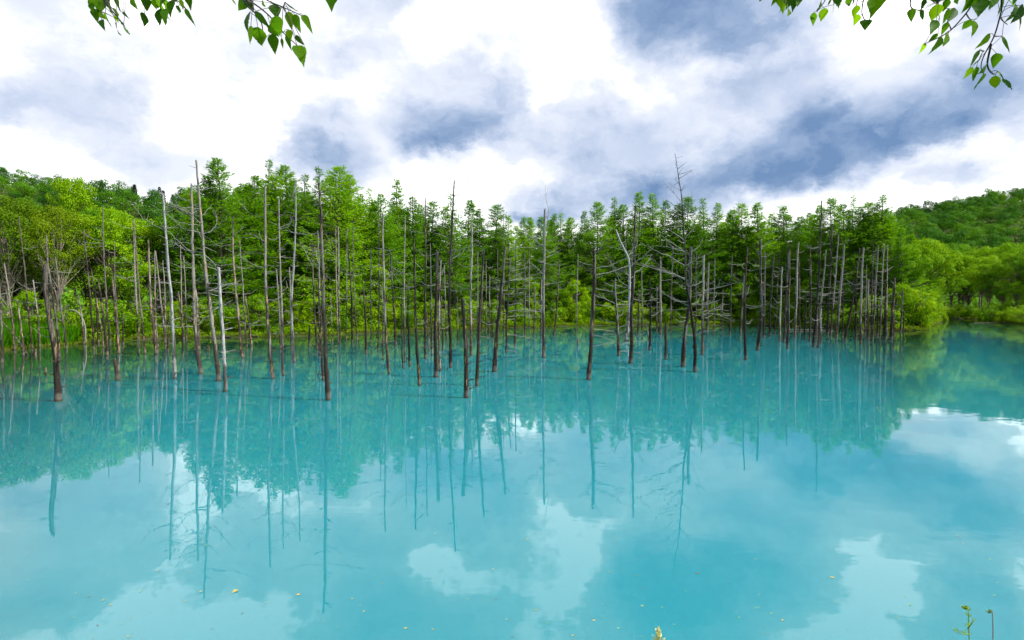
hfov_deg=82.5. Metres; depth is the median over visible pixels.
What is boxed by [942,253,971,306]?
broadleaf tree
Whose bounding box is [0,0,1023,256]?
sky
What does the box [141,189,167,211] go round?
hill tree
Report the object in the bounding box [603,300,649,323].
shore bush
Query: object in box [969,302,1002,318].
shore bush
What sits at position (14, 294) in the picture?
broadleaf tree
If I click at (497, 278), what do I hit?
dead tree
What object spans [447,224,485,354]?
dead tree
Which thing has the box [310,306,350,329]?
shore bush
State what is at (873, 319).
dead tree
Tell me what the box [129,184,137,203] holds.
hill conifer
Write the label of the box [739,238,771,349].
dead tree
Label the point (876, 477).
water
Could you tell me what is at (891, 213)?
larch tree
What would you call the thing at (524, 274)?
dead tree
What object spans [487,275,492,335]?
dead tree
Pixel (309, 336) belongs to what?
dead tree
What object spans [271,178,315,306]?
larch tree
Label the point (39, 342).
dead tree
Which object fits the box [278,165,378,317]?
larch tree
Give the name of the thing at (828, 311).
dead tree
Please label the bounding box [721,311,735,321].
shore bush
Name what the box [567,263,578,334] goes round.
dead tree
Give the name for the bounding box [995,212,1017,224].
hill tree
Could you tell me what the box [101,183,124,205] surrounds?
hill tree
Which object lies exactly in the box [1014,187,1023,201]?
hill tree
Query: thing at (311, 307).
shore bush
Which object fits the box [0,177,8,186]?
hill tree
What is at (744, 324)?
dead tree
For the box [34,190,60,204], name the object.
hill tree
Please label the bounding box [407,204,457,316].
larch tree
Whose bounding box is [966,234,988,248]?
hill tree
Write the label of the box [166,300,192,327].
young tree
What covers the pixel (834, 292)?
dead tree
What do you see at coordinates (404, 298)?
dead tree
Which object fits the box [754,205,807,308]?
larch tree
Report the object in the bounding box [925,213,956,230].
hill tree
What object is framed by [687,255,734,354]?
dead tree
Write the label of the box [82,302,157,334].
shore bush
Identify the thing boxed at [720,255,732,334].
dead tree
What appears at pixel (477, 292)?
dead tree
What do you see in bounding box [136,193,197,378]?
dead tree
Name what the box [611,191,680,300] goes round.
larch tree
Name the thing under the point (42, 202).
hill tree
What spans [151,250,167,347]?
dead tree
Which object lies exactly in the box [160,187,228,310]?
larch tree
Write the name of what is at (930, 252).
broadleaf tree
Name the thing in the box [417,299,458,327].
shore bush
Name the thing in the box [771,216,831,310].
larch tree
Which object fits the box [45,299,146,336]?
shore bush
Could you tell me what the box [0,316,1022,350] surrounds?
bank grass
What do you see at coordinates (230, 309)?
shore bush
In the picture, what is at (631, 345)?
dead tree
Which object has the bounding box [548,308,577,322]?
shore bush
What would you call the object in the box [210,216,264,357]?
dead tree
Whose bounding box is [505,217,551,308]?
larch tree
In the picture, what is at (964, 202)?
hill tree
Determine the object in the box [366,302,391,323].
shore bush
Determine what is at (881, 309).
dead tree
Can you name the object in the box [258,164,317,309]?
larch tree
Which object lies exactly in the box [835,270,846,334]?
dead tree
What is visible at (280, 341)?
dead tree
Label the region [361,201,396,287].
larch tree
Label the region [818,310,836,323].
shore bush
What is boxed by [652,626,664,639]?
plume flower
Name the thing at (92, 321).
dead tree
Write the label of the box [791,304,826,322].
shore bush
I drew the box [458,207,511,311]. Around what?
larch tree
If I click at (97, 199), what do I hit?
hill tree
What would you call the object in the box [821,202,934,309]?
larch tree
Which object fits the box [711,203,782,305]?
larch tree
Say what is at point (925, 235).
hill tree
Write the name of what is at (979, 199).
hill tree
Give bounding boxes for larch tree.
[153,174,248,314]
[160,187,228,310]
[163,196,230,306]
[168,184,237,299]
[173,157,273,327]
[201,183,279,313]
[203,175,303,314]
[208,174,311,313]
[225,187,241,303]
[244,159,305,317]
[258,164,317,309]
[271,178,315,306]
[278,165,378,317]
[278,173,331,300]
[281,166,357,291]
[286,176,371,314]
[310,174,399,313]
[350,193,402,312]
[354,193,424,312]
[357,188,400,311]
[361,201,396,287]
[377,178,432,299]
[388,195,434,301]
[394,200,458,311]
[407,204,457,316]
[416,193,485,309]
[426,206,468,308]
[453,199,501,305]
[458,204,520,308]
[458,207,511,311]
[485,214,527,314]
[485,224,522,295]
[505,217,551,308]
[507,225,520,260]
[510,217,546,277]
[526,216,578,313]
[531,219,550,258]
[535,213,580,301]
[539,213,583,302]
[545,217,603,308]
[545,231,579,307]
[565,201,639,314]
[570,211,610,314]
[586,227,627,313]
[592,196,631,305]
[598,204,674,315]
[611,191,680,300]
[614,193,688,311]
[644,219,660,282]
[647,196,735,310]
[648,204,718,317]
[649,200,683,309]
[686,197,729,307]
[694,202,756,309]
[695,209,763,310]
[701,232,734,309]
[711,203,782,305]
[724,202,798,315]
[752,221,774,265]
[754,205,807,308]
[763,213,786,302]
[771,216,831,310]
[774,205,849,307]
[779,215,798,265]
[782,197,885,311]
[793,212,822,282]
[794,203,873,301]
[820,194,935,301]
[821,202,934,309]
[827,205,878,308]
[832,195,871,288]
[867,211,928,303]
[883,227,924,304]
[895,234,939,318]
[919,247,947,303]
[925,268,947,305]
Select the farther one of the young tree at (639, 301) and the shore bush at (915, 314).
the young tree at (639, 301)
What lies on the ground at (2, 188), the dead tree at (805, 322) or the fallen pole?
the dead tree at (805, 322)
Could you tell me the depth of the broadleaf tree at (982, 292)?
111.25 m
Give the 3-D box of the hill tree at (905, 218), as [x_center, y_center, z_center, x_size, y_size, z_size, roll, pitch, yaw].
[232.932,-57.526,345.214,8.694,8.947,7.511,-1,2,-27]
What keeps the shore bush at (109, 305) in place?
on the ground at (2, 188)
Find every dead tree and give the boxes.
[0,288,20,363]
[3,263,19,349]
[14,262,66,401]
[17,299,26,351]
[18,217,44,347]
[21,279,40,346]
[38,236,68,357]
[51,257,71,348]
[73,229,97,349]
[78,295,86,343]
[79,205,112,341]
[84,268,105,342]
[96,298,104,347]
[97,279,117,355]
[101,242,128,349]
[104,276,120,353]
[108,219,145,339]
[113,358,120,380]
[119,224,164,353]
[119,310,125,345]
[131,240,177,353]
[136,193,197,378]
[148,160,244,380]
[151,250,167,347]
[151,251,167,342]
[154,182,230,373]
[156,260,166,338]
[165,311,169,352]
[175,245,184,334]
[178,291,184,339]
[183,255,191,337]
[184,290,206,349]
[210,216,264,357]
[211,266,246,391]
[234,239,258,347]
[239,184,300,378]
[242,296,256,345]
[255,199,296,375]
[262,180,306,361]
[271,270,284,348]
[278,182,358,400]
[287,267,296,345]
[296,241,317,349]
[299,231,334,354]
[305,327,313,346]
[318,274,332,379]
[325,227,342,343]
[326,294,334,345]
[327,227,341,337]
[337,232,363,340]
[339,228,363,342]
[344,238,358,342]
[352,219,394,351]
[354,213,406,373]
[360,287,371,353]
[365,249,381,342]
[370,254,374,337]
[375,251,399,345]
[380,294,394,359]
[388,215,416,361]
[389,237,440,385]
[391,280,413,365]
[401,290,405,367]
[408,198,441,358]
[409,243,447,354]
[420,249,450,376]
[427,311,429,349]
[430,260,449,370]
[433,173,479,367]
[437,296,445,349]
[438,265,448,334]
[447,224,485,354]
[454,296,460,343]
[457,298,478,397]
[461,252,478,335]
[464,250,501,385]
[472,261,492,330]
[480,284,482,330]
[483,244,537,371]
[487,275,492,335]
[489,298,493,341]
[491,257,538,352]
[492,249,500,311]
[503,215,513,330]
[505,241,535,346]
[511,189,570,357]
[513,251,541,336]
[522,251,540,329]
[531,286,537,334]
[536,287,541,330]
[551,261,563,334]
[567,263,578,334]
[578,240,650,379]
[595,278,646,355]
[605,221,642,340]
[616,206,656,363]
[631,155,734,371]
[636,289,641,333]
[640,269,653,329]
[641,276,660,349]
[652,257,671,333]
[654,290,659,330]
[660,241,705,366]
[661,246,683,329]
[662,322,670,359]
[687,251,700,330]
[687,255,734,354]
[704,262,713,329]
[711,259,722,331]
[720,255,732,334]
[720,299,723,330]
[721,247,767,359]
[733,274,743,334]
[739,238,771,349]
[751,252,776,337]
[757,254,785,335]
[767,251,780,333]
[770,267,785,340]
[774,250,793,347]
[775,244,797,342]
[791,243,805,336]
[798,260,812,331]
[802,212,840,337]
[802,293,812,339]
[805,247,820,340]
[808,224,843,334]
[810,200,840,346]
[810,250,840,346]
[820,308,822,342]
[829,233,853,334]
[833,244,852,336]
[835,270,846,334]
[840,248,877,340]
[847,247,874,343]
[851,279,863,333]
[852,298,858,339]
[858,265,870,334]
[862,243,898,335]
[865,279,875,340]
[866,241,894,332]
[869,245,888,339]
[873,275,890,335]
[876,282,900,338]
[879,245,898,332]
[881,275,895,334]
[887,276,903,339]
[895,289,908,332]
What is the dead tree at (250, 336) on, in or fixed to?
on the ground at (2, 188)
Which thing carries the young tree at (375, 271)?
on the ground at (2, 188)
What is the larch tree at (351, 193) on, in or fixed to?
on the ground at (2, 188)
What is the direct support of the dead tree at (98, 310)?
on the ground at (2, 188)
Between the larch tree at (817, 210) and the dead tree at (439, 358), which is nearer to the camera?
the dead tree at (439, 358)
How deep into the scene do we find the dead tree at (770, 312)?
49.77 m
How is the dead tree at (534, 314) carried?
on the ground at (2, 188)
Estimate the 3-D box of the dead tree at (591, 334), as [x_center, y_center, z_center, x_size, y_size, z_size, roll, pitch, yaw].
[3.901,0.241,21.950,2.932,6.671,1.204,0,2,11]
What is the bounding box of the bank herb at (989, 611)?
[986,609,993,639]
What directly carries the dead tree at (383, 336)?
on the ground at (2, 188)
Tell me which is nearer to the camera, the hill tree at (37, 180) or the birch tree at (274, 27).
the birch tree at (274, 27)
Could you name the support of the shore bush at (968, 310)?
on the ground at (2, 188)
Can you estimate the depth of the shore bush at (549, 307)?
68.74 m
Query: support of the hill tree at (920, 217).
on the ground at (2, 188)
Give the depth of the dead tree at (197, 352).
23.80 m
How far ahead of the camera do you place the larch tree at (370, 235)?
59.76 m
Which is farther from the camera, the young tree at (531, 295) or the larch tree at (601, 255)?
the larch tree at (601, 255)
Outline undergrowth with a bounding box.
[0,302,1023,348]
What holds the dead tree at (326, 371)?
on the ground at (2, 188)
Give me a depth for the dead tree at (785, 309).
41.72 m
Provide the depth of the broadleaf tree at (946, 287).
78.69 m
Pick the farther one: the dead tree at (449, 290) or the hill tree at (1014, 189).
the hill tree at (1014, 189)
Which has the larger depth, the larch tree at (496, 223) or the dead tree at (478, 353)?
the larch tree at (496, 223)
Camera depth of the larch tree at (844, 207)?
69.68 m
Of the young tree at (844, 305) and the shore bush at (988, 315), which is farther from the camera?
the shore bush at (988, 315)
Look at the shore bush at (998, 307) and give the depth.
82.81 m
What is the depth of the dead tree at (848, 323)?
43.27 m
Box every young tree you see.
[1,289,53,328]
[122,282,149,317]
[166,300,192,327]
[196,298,212,330]
[233,305,252,330]
[239,293,274,330]
[269,301,289,326]
[293,300,315,328]
[310,278,353,327]
[339,273,378,322]
[361,255,403,315]
[380,303,398,326]
[394,289,421,322]
[421,299,440,322]
[455,295,476,325]
[483,299,502,324]
[517,277,540,315]
[546,288,572,317]
[562,278,591,323]
[599,303,614,320]
[635,291,647,316]
[655,304,669,321]
[705,302,720,320]
[724,282,759,319]
[750,299,766,319]
[774,301,797,321]
[793,281,811,316]
[806,286,826,312]
[831,241,865,305]
[831,302,848,318]
[849,295,882,324]
[878,283,917,323]
[904,288,940,325]
[1002,279,1023,315]
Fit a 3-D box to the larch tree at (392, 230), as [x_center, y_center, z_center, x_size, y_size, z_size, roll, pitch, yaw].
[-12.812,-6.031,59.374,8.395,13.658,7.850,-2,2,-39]
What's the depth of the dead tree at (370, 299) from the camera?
41.29 m
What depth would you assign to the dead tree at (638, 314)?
53.38 m
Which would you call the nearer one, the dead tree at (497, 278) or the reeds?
the reeds
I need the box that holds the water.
[0,319,1023,639]
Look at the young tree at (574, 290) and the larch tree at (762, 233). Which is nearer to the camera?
the young tree at (574, 290)
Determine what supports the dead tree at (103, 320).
on the ground at (2, 188)
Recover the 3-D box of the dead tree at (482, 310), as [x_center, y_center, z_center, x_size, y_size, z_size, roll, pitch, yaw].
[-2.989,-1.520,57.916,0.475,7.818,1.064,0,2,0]
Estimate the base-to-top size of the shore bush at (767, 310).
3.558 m
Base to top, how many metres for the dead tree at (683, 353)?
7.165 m
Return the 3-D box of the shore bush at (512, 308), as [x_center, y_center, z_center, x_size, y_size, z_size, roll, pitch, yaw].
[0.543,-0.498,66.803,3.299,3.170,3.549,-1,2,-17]
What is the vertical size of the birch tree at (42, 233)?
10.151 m
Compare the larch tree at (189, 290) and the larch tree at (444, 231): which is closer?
the larch tree at (189, 290)
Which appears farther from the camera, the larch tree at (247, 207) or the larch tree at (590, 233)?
the larch tree at (590, 233)
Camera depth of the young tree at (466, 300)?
62.97 m
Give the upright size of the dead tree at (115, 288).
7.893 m
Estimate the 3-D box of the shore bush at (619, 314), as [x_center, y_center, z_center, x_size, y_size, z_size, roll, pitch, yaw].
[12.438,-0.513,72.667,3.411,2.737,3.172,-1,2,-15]
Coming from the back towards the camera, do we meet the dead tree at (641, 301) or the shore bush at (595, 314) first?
the shore bush at (595, 314)
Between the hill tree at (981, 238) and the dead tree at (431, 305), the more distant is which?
the hill tree at (981, 238)
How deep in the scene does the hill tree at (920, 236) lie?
256.93 m
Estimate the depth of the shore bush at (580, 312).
70.73 m
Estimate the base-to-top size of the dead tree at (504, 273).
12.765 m
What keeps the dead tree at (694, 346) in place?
on the ground at (2, 188)
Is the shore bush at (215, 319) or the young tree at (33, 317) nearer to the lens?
the young tree at (33, 317)
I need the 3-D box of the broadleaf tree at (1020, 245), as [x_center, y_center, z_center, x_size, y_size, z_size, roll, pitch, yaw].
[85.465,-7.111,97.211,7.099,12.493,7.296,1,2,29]
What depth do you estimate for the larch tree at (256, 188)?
53.66 m
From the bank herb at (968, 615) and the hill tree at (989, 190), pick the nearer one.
the bank herb at (968, 615)
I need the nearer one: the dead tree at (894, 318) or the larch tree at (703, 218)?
the dead tree at (894, 318)
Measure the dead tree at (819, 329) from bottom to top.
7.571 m
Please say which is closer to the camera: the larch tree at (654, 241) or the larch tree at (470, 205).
the larch tree at (470, 205)
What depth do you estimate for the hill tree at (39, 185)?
294.37 m
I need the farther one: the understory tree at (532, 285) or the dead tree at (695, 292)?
the understory tree at (532, 285)
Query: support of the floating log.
on the water
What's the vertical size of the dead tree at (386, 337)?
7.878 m
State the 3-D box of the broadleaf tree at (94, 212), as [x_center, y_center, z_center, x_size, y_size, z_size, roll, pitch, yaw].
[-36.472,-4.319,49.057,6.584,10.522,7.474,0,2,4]
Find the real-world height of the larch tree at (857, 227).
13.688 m
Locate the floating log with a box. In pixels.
[786,329,833,330]
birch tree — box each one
[0,192,59,317]
[0,196,72,319]
[11,202,106,312]
[88,0,336,66]
[123,220,179,315]
[759,0,1023,90]
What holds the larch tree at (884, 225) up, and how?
on the ground at (2, 188)
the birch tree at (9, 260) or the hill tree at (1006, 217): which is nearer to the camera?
the birch tree at (9, 260)
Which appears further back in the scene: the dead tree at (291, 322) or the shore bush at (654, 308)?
the shore bush at (654, 308)
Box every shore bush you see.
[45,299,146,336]
[53,311,103,340]
[58,294,139,337]
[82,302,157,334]
[110,320,149,332]
[132,322,159,332]
[144,314,181,331]
[169,303,228,329]
[169,317,191,330]
[182,296,241,331]
[223,314,241,330]
[246,314,272,332]
[256,318,288,330]
[273,310,309,326]
[296,297,333,327]
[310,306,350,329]
[326,312,340,329]
[340,308,380,329]
[363,303,403,326]
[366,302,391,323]
[388,307,420,329]
[411,309,432,325]
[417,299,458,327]
[447,300,501,326]
[491,310,510,324]
[505,302,530,323]
[526,302,567,323]
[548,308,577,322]
[563,302,586,322]
[583,305,601,319]
[599,305,625,322]
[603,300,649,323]
[644,307,668,320]
[652,308,679,321]
[669,306,693,320]
[692,307,713,320]
[700,305,728,321]
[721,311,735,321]
[733,297,763,321]
[749,299,779,323]
[774,299,801,323]
[778,304,811,321]
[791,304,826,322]
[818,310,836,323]
[824,308,870,328]
[841,306,906,322]
[843,309,866,322]
[854,296,916,324]
[883,296,935,324]
[905,299,948,324]
[941,308,963,318]
[949,307,967,316]
[952,305,970,316]
[961,305,984,316]
[967,305,1000,320]
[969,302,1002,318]
[992,305,1023,323]
[994,303,1019,317]
[996,303,1023,321]
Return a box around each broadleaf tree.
[1,215,40,316]
[7,211,96,312]
[37,205,160,305]
[39,206,130,310]
[45,175,97,307]
[68,215,107,303]
[82,207,161,308]
[129,219,156,300]
[130,211,199,310]
[151,220,215,314]
[871,243,934,297]
[902,238,961,298]
[914,238,955,276]
[927,250,969,304]
[933,243,967,307]
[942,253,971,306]
[949,243,976,307]
[950,255,985,307]
[960,255,1005,307]
[961,245,998,308]
[970,257,1017,304]
[973,241,1021,301]
[981,247,1023,304]
[998,242,1023,300]
[1010,248,1023,278]
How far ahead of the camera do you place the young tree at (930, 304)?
60.28 m
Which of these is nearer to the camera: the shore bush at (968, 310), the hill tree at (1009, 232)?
the shore bush at (968, 310)
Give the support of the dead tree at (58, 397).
on the ground at (2, 188)
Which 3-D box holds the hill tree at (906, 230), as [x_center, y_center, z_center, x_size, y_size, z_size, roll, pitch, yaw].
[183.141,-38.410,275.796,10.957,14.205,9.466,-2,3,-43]
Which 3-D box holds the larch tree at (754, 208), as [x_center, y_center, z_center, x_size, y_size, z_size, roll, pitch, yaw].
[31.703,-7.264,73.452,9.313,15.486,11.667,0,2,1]
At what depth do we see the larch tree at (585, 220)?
77.70 m
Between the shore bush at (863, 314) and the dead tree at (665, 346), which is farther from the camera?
the shore bush at (863, 314)
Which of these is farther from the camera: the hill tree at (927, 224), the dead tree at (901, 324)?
the hill tree at (927, 224)
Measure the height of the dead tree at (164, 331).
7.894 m
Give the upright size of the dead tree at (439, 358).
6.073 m
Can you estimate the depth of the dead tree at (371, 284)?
46.52 m
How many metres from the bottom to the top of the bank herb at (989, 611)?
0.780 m
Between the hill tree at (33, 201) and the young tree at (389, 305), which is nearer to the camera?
the young tree at (389, 305)
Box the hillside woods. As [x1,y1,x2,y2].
[0,181,1023,307]
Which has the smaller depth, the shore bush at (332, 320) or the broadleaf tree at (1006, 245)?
the shore bush at (332, 320)
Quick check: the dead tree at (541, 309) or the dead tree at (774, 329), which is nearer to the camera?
the dead tree at (774, 329)
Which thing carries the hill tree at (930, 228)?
on the ground at (2, 188)
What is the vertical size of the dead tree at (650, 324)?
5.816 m
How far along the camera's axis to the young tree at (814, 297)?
67.51 m
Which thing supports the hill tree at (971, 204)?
on the ground at (2, 188)
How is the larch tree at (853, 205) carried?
on the ground at (2, 188)
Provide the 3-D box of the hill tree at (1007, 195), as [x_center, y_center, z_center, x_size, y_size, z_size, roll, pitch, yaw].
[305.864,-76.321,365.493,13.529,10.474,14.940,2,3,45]
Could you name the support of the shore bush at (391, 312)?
on the ground at (2, 188)
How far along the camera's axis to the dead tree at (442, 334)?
35.34 m
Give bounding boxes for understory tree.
[250,282,299,312]
[442,291,462,310]
[483,290,494,306]
[484,277,510,310]
[510,281,523,304]
[513,275,550,307]
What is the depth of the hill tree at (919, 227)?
288.56 m
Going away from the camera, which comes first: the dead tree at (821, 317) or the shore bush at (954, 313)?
the dead tree at (821, 317)
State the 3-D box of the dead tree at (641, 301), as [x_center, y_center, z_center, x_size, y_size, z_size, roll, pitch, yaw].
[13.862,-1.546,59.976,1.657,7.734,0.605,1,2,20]
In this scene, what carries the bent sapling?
on the bank grass at (335, 333)
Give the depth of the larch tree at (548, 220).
96.41 m
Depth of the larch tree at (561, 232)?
77.09 m
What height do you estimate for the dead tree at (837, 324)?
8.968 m
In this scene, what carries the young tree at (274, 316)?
on the ground at (2, 188)
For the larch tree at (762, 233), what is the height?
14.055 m
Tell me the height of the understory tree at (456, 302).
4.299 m
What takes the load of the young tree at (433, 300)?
on the ground at (2, 188)
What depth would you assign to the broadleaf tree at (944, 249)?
79.86 m
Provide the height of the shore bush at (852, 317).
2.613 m
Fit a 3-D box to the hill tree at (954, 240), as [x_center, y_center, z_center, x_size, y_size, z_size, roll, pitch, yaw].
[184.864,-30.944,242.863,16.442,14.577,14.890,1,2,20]
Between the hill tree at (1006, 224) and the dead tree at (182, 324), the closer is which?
the dead tree at (182, 324)
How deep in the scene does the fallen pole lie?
32.31 m
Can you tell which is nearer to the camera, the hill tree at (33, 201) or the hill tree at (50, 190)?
the hill tree at (33, 201)
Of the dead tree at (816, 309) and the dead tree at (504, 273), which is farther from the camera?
the dead tree at (504, 273)
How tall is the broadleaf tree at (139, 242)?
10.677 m
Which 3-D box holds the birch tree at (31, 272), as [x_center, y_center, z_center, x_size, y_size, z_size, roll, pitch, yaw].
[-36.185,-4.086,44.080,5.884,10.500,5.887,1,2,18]
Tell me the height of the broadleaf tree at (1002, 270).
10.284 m
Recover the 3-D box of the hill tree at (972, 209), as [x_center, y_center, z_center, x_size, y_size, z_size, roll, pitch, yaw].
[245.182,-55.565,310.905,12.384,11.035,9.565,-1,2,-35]
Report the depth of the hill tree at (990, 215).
305.73 m
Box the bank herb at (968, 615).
[954,604,974,639]
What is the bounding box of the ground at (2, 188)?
[0,186,1023,340]
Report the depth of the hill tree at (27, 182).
332.50 m
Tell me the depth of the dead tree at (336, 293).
46.58 m
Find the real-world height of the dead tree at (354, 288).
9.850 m
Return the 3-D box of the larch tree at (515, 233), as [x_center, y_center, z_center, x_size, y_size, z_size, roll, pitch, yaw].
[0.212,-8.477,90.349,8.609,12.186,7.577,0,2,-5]
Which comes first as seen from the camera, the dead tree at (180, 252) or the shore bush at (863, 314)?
the dead tree at (180, 252)
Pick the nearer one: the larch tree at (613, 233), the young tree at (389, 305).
the young tree at (389, 305)
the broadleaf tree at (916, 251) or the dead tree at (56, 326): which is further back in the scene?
the broadleaf tree at (916, 251)
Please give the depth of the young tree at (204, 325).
48.52 m
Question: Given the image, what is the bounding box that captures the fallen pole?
[3,322,28,355]
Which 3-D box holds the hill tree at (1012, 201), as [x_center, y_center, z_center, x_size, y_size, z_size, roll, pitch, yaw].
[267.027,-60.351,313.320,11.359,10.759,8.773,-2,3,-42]
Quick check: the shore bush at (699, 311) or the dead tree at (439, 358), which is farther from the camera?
the shore bush at (699, 311)
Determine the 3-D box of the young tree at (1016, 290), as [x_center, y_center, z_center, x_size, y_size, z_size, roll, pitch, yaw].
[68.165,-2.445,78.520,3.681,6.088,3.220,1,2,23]
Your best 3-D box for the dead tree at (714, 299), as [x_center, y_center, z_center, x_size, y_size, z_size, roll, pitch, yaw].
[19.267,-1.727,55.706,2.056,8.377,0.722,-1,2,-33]
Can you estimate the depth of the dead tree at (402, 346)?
25.90 m
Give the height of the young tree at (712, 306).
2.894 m
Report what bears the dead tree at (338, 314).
on the ground at (2, 188)
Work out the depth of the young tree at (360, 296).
54.84 m
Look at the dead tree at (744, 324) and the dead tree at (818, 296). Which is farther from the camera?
the dead tree at (818, 296)
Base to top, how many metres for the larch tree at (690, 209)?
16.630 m
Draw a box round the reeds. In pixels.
[0,316,81,347]
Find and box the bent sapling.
[56,309,86,341]
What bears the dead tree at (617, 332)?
on the ground at (2, 188)
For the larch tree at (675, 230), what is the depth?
74.89 m
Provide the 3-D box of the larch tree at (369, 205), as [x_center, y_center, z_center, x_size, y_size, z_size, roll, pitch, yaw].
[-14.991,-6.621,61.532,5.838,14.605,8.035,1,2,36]
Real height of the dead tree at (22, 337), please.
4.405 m
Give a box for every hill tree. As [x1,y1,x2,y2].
[0,165,9,177]
[0,174,10,183]
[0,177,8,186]
[3,191,21,202]
[5,182,33,192]
[7,173,24,182]
[7,181,38,198]
[10,169,30,178]
[14,176,34,185]
[14,196,43,209]
[27,173,45,188]
[33,179,55,191]
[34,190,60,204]
[38,185,53,192]
[38,193,56,207]
[43,184,63,196]
[84,193,112,206]
[88,178,114,195]
[91,199,110,210]
[97,190,117,203]
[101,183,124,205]
[113,180,137,194]
[114,189,141,213]
[119,189,140,199]
[137,198,170,217]
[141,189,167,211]
[143,189,160,206]
[149,212,167,221]
[167,190,196,212]
[169,186,197,205]
[171,210,189,222]
[891,224,910,239]
[895,218,914,240]
[896,207,922,220]
[897,203,917,214]
[900,216,914,221]
[906,234,923,242]
[910,221,936,234]
[912,212,931,225]
[914,221,939,235]
[918,227,947,240]
[919,200,944,212]
[920,227,938,238]
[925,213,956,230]
[928,229,949,243]
[929,211,940,220]
[934,228,980,248]
[935,204,961,220]
[941,210,971,231]
[942,199,954,208]
[948,204,964,212]
[948,222,987,242]
[949,195,962,208]
[950,214,975,229]
[953,196,981,210]
[961,211,978,227]
[962,200,980,213]
[962,206,984,220]
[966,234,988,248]
[971,221,990,234]
[974,198,995,212]
[976,188,998,200]
[976,193,999,205]
[976,206,1010,222]
[980,233,1011,251]
[982,223,1004,241]
[985,219,1021,235]
[987,191,1005,205]
[992,190,1012,200]
[992,236,1009,245]
[994,206,1023,219]
[994,229,1017,242]
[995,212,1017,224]
[996,214,1018,223]
[1000,197,1019,211]
[1005,187,1021,196]
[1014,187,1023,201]
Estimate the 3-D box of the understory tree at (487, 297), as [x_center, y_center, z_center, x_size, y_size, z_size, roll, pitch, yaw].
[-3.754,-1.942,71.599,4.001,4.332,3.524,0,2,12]
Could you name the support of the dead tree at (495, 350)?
on the ground at (2, 188)
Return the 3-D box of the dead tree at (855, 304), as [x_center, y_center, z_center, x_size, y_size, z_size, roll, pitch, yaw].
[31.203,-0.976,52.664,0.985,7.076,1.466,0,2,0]
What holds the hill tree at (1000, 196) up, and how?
on the ground at (2, 188)
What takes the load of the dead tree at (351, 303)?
on the ground at (2, 188)
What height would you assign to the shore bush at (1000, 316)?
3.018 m
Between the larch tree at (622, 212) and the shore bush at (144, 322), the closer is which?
the shore bush at (144, 322)
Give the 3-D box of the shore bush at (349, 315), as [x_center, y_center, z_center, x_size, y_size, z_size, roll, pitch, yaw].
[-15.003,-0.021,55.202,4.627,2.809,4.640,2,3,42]
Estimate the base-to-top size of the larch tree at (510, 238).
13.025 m
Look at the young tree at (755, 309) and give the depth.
71.93 m
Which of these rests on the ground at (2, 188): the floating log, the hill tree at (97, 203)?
the hill tree at (97, 203)
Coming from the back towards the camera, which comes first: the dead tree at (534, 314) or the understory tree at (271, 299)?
the understory tree at (271, 299)
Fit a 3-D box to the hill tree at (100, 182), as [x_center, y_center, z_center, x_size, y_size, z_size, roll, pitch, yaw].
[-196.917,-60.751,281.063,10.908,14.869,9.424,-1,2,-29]
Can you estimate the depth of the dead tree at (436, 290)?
22.86 m
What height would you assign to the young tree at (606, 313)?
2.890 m
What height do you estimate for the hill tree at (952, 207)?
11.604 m
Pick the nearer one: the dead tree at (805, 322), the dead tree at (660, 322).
the dead tree at (805, 322)
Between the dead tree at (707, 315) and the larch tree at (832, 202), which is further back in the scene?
the larch tree at (832, 202)
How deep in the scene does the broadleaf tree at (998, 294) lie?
91.11 m
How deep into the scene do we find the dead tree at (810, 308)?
43.33 m
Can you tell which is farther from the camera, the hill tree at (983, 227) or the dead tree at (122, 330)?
the hill tree at (983, 227)
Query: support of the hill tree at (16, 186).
on the ground at (2, 188)
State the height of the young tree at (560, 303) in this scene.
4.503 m
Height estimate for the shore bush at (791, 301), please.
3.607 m
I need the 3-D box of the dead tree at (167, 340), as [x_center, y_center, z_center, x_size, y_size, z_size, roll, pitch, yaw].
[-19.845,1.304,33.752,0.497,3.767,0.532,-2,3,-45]
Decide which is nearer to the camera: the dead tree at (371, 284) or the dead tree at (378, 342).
the dead tree at (378, 342)
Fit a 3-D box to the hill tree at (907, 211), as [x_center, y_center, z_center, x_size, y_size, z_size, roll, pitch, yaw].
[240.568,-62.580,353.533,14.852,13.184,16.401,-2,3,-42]
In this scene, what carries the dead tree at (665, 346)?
on the ground at (2, 188)
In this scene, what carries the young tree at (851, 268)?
on the ground at (2, 188)
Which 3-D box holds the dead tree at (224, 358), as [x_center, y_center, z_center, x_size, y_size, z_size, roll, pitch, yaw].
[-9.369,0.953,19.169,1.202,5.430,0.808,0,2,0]
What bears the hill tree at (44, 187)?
on the ground at (2, 188)
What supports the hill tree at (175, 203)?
on the ground at (2, 188)
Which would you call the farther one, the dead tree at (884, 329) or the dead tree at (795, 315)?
the dead tree at (795, 315)
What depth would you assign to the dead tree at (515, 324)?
38.03 m
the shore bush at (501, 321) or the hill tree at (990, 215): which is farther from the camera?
the hill tree at (990, 215)
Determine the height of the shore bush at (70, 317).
2.700 m

